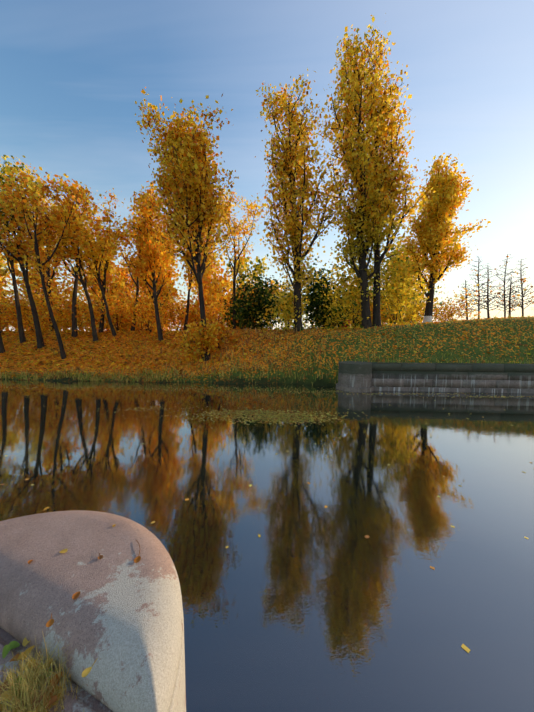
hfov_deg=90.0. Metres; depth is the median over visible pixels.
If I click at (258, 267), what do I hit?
tree
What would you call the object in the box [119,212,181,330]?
tree
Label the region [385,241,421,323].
tree
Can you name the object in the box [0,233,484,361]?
shrubs
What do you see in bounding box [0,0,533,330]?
sky
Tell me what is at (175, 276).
tree
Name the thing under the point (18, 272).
tree
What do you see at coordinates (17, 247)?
tree
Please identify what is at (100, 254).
tree
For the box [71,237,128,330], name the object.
tree
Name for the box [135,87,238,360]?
poplar
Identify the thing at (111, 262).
tree
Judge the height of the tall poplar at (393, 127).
19.067 m
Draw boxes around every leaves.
[0,385,533,652]
[0,507,154,711]
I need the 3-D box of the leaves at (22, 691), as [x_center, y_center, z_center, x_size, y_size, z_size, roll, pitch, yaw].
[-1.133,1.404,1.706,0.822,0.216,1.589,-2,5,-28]
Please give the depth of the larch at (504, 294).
51.71 m
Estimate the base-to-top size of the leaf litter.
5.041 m
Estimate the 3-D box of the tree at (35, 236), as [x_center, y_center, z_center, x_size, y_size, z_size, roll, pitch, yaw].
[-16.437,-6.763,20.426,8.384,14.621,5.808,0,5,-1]
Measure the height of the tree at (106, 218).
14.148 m
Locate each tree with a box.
[0,155,38,342]
[0,162,97,358]
[0,179,47,348]
[0,190,26,352]
[0,253,19,296]
[0,257,10,284]
[1,157,84,330]
[1,224,66,296]
[1,244,72,305]
[30,199,110,340]
[42,172,106,336]
[47,206,130,335]
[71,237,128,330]
[79,188,133,331]
[81,237,126,330]
[107,198,172,330]
[111,260,139,297]
[114,181,178,340]
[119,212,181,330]
[128,251,182,312]
[153,237,182,330]
[175,221,220,329]
[183,250,227,300]
[202,263,237,324]
[210,182,270,328]
[220,254,270,297]
[260,280,281,325]
[334,270,371,326]
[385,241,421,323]
[394,153,490,322]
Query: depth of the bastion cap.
1.48 m
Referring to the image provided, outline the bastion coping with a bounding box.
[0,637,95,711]
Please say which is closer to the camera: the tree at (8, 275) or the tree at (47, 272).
the tree at (47, 272)
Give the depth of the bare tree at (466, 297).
42.71 m
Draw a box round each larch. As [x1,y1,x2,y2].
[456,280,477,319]
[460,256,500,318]
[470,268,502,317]
[489,254,530,316]
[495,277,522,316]
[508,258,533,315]
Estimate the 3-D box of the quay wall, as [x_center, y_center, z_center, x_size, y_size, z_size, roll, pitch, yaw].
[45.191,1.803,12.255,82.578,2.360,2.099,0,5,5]
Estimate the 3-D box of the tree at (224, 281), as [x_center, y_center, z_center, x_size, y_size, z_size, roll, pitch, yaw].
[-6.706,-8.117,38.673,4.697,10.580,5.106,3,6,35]
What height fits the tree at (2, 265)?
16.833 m
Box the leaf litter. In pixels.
[0,316,533,380]
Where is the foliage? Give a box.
[0,254,441,331]
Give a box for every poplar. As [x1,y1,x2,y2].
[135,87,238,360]
[255,68,350,331]
[315,13,413,328]
[354,61,437,326]
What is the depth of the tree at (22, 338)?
24.35 m
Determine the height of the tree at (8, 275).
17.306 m
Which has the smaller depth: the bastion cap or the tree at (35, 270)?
the bastion cap
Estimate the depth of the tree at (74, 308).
24.70 m
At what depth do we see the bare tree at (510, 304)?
40.86 m
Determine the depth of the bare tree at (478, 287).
49.37 m
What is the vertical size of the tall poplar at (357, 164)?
22.617 m
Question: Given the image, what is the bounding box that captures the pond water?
[0,380,533,711]
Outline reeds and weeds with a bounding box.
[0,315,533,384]
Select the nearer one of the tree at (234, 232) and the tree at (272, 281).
the tree at (234, 232)
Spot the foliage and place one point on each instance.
(70, 290)
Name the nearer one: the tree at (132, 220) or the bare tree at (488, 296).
the tree at (132, 220)
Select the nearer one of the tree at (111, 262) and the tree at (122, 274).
the tree at (111, 262)
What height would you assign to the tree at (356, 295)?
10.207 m
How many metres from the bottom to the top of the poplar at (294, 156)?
19.336 m
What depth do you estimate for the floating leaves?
10.43 m
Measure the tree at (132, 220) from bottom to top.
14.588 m
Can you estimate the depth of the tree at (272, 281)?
40.25 m
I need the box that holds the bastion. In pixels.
[0,617,185,711]
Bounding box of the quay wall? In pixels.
[336,361,533,393]
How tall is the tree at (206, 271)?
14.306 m
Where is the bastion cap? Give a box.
[0,510,182,711]
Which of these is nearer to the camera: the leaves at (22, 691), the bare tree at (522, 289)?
the leaves at (22, 691)
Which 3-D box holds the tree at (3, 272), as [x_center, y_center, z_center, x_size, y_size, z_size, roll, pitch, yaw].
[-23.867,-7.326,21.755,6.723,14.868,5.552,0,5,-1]
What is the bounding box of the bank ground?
[0,317,533,385]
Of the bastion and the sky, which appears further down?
the bastion

